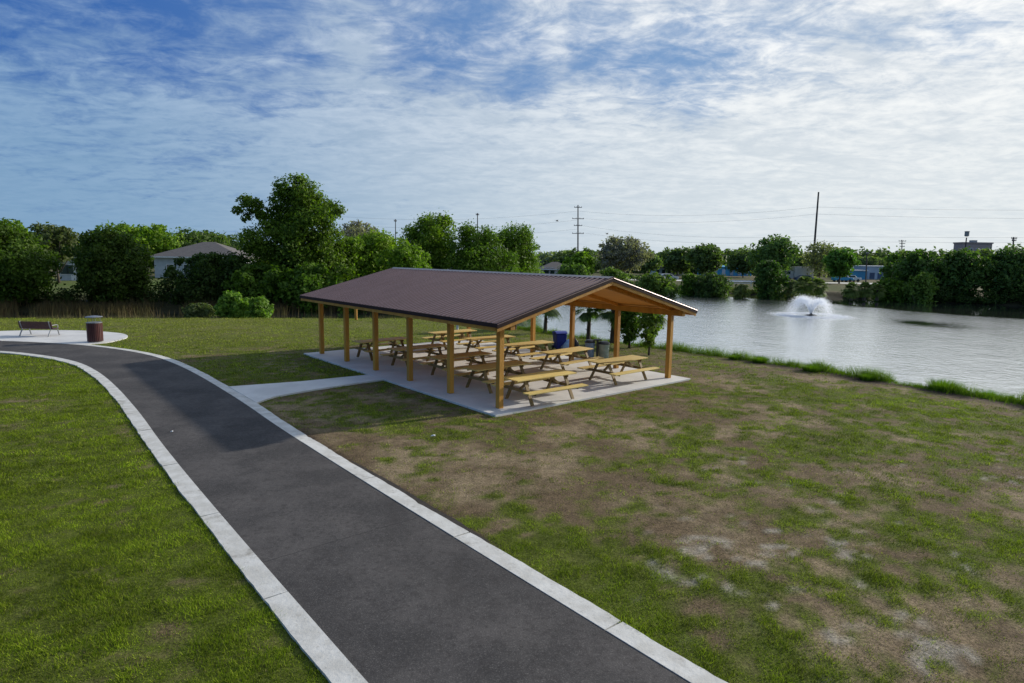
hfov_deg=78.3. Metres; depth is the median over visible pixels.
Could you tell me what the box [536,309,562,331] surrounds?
palm tree
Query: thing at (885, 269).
tree
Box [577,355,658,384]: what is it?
picnic table
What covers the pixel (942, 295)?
undergrowth
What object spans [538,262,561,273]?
house
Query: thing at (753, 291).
undergrowth
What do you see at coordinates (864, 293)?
cabbage palm
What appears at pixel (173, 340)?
lawn grass
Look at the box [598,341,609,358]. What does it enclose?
rubbish bin
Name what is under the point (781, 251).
tree
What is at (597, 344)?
bin stand
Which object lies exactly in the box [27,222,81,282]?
broadleaf tree
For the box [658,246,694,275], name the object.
tree
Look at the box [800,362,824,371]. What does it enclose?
grass tussock
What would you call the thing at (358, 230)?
bare tree
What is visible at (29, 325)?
park bench
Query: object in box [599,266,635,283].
lakeside bush
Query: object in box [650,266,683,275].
building
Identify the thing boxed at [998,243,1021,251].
distant woods
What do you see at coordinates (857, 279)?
parked car
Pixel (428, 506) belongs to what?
soil gap
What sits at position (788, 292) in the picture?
lakeside bush
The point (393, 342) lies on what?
picnic table
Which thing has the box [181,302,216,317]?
waterside shrub
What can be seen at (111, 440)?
lawn grass
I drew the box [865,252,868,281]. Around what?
utility pole
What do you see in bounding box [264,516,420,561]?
asphalt seam
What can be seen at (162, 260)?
house
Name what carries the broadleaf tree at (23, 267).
on the ground at (950, 649)
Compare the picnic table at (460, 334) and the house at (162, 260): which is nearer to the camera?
the picnic table at (460, 334)
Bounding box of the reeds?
[0,291,371,317]
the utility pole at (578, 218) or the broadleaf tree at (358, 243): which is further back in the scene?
the utility pole at (578, 218)
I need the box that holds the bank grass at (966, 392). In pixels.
[517,324,1023,406]
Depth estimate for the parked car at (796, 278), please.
134.59 m
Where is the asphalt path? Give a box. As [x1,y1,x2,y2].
[0,341,689,682]
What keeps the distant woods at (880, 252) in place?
on the ground at (950, 649)
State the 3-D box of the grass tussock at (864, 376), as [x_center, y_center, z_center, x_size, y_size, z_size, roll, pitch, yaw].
[13.264,1.297,23.447,0.897,0.307,0.877,1,8,0]
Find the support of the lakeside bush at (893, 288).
on the ground at (950, 649)
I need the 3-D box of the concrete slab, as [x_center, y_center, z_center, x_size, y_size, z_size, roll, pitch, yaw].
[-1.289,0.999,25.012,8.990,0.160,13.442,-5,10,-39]
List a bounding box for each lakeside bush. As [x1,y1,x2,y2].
[554,261,590,275]
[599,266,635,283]
[634,271,680,296]
[677,272,700,295]
[689,270,733,297]
[732,284,750,298]
[751,259,789,298]
[783,279,798,298]
[870,276,908,301]
[900,272,939,303]
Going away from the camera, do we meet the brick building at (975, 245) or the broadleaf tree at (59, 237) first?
the broadleaf tree at (59, 237)
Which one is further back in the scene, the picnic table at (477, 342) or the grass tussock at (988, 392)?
the picnic table at (477, 342)
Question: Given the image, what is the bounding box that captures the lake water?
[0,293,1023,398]
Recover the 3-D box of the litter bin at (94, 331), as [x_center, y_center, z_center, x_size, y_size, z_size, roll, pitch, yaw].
[-19.809,-0.606,29.825,0.722,1.249,0.722,1,8,0]
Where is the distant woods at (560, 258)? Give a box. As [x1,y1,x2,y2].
[549,245,856,275]
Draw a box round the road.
[631,279,871,283]
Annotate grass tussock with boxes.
[728,353,743,359]
[750,355,769,362]
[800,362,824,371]
[857,371,877,380]
[923,377,960,391]
[969,386,1007,396]
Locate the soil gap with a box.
[351,461,489,542]
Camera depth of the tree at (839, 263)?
125.56 m
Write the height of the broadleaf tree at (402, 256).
7.444 m
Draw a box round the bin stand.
[594,339,600,359]
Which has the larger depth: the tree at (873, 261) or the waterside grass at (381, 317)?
the tree at (873, 261)
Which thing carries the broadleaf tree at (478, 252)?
on the ground at (950, 649)
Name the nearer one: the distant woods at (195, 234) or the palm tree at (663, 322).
the palm tree at (663, 322)
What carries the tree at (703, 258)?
on the ground at (950, 649)
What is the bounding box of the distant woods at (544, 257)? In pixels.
[263,247,690,269]
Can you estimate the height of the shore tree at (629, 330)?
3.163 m
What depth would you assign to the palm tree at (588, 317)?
32.67 m
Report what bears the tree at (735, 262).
on the ground at (950, 649)
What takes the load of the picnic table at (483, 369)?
on the concrete slab
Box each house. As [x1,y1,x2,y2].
[59,258,77,280]
[151,242,254,277]
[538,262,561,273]
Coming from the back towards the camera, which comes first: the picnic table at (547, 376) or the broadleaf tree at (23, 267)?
the broadleaf tree at (23, 267)
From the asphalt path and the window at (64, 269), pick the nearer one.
the asphalt path
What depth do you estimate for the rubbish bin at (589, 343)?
26.95 m
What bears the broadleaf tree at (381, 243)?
on the ground at (950, 649)
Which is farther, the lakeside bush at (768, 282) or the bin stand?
the lakeside bush at (768, 282)
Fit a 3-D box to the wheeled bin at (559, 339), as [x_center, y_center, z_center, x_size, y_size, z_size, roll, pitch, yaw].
[2.255,-0.075,29.855,0.581,0.886,0.667,-2,8,-17]
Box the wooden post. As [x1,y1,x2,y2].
[354,309,356,319]
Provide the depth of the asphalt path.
8.80 m
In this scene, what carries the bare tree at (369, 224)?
on the ground at (950, 649)
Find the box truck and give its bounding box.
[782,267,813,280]
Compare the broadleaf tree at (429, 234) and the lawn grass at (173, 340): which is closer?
the lawn grass at (173, 340)
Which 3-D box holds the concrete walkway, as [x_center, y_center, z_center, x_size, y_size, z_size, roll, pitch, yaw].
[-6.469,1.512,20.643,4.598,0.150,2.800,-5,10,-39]
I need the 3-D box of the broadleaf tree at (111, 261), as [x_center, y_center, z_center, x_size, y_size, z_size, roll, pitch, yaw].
[-34.984,-6.716,54.788,6.870,6.960,7.415,-4,9,-31]
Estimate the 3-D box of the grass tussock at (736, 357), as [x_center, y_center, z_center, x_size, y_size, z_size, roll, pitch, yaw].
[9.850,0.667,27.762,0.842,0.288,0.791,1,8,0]
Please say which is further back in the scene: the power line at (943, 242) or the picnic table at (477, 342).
the power line at (943, 242)
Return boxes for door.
[71,268,76,280]
[869,273,874,278]
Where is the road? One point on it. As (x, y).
(752, 281)
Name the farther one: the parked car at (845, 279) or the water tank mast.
the water tank mast
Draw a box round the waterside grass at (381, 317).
[1,314,414,318]
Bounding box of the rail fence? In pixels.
[727,280,751,283]
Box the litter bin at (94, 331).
[85,315,103,341]
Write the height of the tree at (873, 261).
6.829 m
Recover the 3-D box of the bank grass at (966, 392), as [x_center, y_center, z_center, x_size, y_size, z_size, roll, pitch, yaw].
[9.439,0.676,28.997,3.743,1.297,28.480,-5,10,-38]
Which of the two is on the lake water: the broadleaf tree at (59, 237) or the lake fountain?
the lake fountain
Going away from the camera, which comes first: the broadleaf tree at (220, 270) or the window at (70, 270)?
the broadleaf tree at (220, 270)
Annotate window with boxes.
[59,264,68,274]
[66,264,73,274]
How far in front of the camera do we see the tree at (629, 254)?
121.99 m
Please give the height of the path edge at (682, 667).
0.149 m
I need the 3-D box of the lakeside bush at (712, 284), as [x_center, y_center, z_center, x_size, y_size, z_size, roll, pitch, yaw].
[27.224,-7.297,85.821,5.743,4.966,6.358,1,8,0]
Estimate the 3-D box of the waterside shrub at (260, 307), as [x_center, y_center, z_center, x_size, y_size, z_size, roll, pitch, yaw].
[-17.796,-2.224,44.283,2.080,2.078,2.128,1,8,0]
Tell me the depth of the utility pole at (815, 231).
147.22 m
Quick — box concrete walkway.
[229,375,383,403]
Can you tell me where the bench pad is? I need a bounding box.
[0,330,127,344]
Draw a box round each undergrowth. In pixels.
[11,265,358,304]
[678,285,791,295]
[837,285,1023,304]
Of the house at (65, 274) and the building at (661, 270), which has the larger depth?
the building at (661, 270)
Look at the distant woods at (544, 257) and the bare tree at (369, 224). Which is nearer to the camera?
the bare tree at (369, 224)
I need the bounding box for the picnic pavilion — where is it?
[300,267,697,408]
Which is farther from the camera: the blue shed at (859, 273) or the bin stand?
the blue shed at (859, 273)
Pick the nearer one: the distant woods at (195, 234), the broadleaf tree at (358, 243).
the broadleaf tree at (358, 243)
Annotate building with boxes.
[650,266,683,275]
[953,240,993,250]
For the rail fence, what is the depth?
107.40 m
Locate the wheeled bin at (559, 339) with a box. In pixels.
[551,331,567,348]
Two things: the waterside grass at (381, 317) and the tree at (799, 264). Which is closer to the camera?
the waterside grass at (381, 317)
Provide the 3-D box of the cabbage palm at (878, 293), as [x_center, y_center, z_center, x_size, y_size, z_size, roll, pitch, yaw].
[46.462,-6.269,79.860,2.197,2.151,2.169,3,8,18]
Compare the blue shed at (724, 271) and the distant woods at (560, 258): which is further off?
the distant woods at (560, 258)
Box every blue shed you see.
[697,265,750,275]
[850,270,868,279]
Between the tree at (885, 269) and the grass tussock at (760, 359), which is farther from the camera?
the tree at (885, 269)
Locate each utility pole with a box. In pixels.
[572,205,583,252]
[813,192,818,243]
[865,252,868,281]
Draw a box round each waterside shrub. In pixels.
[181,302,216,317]
[213,290,250,318]
[244,295,273,317]
[336,306,366,312]
[500,268,531,272]
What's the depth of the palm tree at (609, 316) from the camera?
31.87 m
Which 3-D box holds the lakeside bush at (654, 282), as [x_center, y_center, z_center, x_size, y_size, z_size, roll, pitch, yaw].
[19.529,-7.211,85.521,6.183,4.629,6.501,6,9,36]
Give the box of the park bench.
[18,321,59,336]
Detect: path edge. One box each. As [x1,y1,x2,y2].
[0,340,727,682]
[0,351,367,682]
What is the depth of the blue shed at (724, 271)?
178.85 m
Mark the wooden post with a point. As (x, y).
(355, 313)
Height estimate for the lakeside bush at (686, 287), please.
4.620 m
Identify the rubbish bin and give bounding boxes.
[583,339,595,356]
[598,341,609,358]
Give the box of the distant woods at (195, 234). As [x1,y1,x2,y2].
[76,229,248,266]
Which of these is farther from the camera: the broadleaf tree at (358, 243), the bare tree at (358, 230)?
the bare tree at (358, 230)
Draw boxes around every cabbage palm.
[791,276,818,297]
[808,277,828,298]
[841,282,859,300]
[857,281,874,300]
[871,284,885,300]
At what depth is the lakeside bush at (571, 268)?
90.53 m
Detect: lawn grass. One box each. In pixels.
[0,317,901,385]
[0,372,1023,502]
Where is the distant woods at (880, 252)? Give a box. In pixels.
[839,246,995,276]
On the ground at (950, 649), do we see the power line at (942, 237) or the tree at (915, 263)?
the tree at (915, 263)
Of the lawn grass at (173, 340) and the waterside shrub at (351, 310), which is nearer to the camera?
the lawn grass at (173, 340)
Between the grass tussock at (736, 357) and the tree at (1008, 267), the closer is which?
the grass tussock at (736, 357)
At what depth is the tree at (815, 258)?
134.22 m
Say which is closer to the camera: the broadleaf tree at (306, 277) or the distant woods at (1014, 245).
the broadleaf tree at (306, 277)
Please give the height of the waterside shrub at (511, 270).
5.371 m
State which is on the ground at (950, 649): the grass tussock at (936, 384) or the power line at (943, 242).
the grass tussock at (936, 384)
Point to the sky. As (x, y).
(146, 112)
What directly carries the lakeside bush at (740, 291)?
on the ground at (950, 649)
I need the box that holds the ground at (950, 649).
[0,267,1023,682]
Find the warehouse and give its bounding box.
[851,265,883,278]
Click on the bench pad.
(73, 336)
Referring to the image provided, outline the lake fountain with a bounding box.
[766,295,854,319]
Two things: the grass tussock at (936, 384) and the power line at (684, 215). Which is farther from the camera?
the power line at (684, 215)
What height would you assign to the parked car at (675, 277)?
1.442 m
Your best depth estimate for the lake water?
43.80 m
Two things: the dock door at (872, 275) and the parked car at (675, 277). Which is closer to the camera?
the parked car at (675, 277)
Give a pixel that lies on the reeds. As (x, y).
(67, 309)
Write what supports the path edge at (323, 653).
on the ground at (950, 649)
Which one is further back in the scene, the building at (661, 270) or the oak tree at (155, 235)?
the building at (661, 270)
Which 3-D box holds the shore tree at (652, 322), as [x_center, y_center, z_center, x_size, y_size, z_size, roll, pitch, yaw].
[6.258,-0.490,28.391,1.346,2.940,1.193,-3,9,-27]
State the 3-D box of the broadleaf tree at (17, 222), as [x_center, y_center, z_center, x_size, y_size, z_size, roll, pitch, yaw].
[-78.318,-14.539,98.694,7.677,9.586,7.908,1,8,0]
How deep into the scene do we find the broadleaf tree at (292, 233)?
58.11 m
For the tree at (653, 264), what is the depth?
148.86 m
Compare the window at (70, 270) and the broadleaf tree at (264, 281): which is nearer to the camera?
the broadleaf tree at (264, 281)
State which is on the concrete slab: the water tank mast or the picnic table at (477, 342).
the picnic table at (477, 342)
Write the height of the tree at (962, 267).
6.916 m
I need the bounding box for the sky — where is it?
[0,0,1023,255]
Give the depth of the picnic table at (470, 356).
22.47 m
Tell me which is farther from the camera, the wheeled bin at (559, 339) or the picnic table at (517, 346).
the wheeled bin at (559, 339)
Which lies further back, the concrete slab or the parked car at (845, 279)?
the parked car at (845, 279)
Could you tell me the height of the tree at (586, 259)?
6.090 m
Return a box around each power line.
[583,207,812,215]
[583,214,811,222]
[842,236,967,237]
[842,241,968,242]
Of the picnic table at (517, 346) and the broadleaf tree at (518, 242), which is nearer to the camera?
the picnic table at (517, 346)
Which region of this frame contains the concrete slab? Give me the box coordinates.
[304,340,689,416]
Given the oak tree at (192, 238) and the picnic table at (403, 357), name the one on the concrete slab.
the picnic table at (403, 357)
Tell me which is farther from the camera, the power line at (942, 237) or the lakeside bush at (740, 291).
the power line at (942, 237)
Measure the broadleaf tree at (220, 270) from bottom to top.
4.916 m
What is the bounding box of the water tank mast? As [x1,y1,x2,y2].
[964,231,969,246]
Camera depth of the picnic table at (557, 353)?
23.87 m
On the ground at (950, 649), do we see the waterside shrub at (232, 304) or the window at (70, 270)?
the waterside shrub at (232, 304)
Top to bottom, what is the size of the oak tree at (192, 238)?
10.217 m
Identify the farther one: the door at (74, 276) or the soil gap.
the door at (74, 276)
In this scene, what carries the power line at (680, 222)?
attached to the utility pole at (815, 231)
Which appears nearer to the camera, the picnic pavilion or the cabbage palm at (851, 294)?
the picnic pavilion
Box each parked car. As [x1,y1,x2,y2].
[661,274,678,279]
[794,275,813,280]
[831,276,853,281]
[841,275,861,281]
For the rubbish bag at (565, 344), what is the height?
0.620 m
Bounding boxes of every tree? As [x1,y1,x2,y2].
[0,217,65,303]
[0,219,28,236]
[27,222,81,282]
[61,225,155,302]
[92,221,185,267]
[155,226,245,252]
[160,250,256,301]
[221,261,291,304]
[230,172,356,281]
[276,259,346,311]
[329,235,376,280]
[341,221,378,236]
[342,219,374,251]
[354,227,407,276]
[375,240,431,270]
[394,210,459,268]
[439,218,519,271]
[492,220,544,273]
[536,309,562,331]
[563,251,595,275]
[575,306,603,339]
[593,308,621,343]
[596,235,654,272]
[620,311,641,347]
[633,252,664,275]
[635,312,665,354]
[642,314,666,345]
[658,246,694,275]
[684,243,726,274]
[725,247,757,277]
[745,234,802,270]
[785,255,824,275]
[796,239,842,277]
[821,246,861,283]
[857,255,885,265]
[879,252,901,279]
[887,248,948,289]
[934,246,997,297]
[975,244,1023,299]
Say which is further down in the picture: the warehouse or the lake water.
the lake water
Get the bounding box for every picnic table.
[349,337,406,360]
[380,343,446,366]
[419,351,495,374]
[421,329,476,349]
[454,360,530,393]
[456,335,515,356]
[491,369,587,405]
[492,340,553,360]
[529,346,603,369]
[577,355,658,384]
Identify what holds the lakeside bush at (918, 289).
on the ground at (950, 649)
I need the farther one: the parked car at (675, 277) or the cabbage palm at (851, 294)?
the parked car at (675, 277)

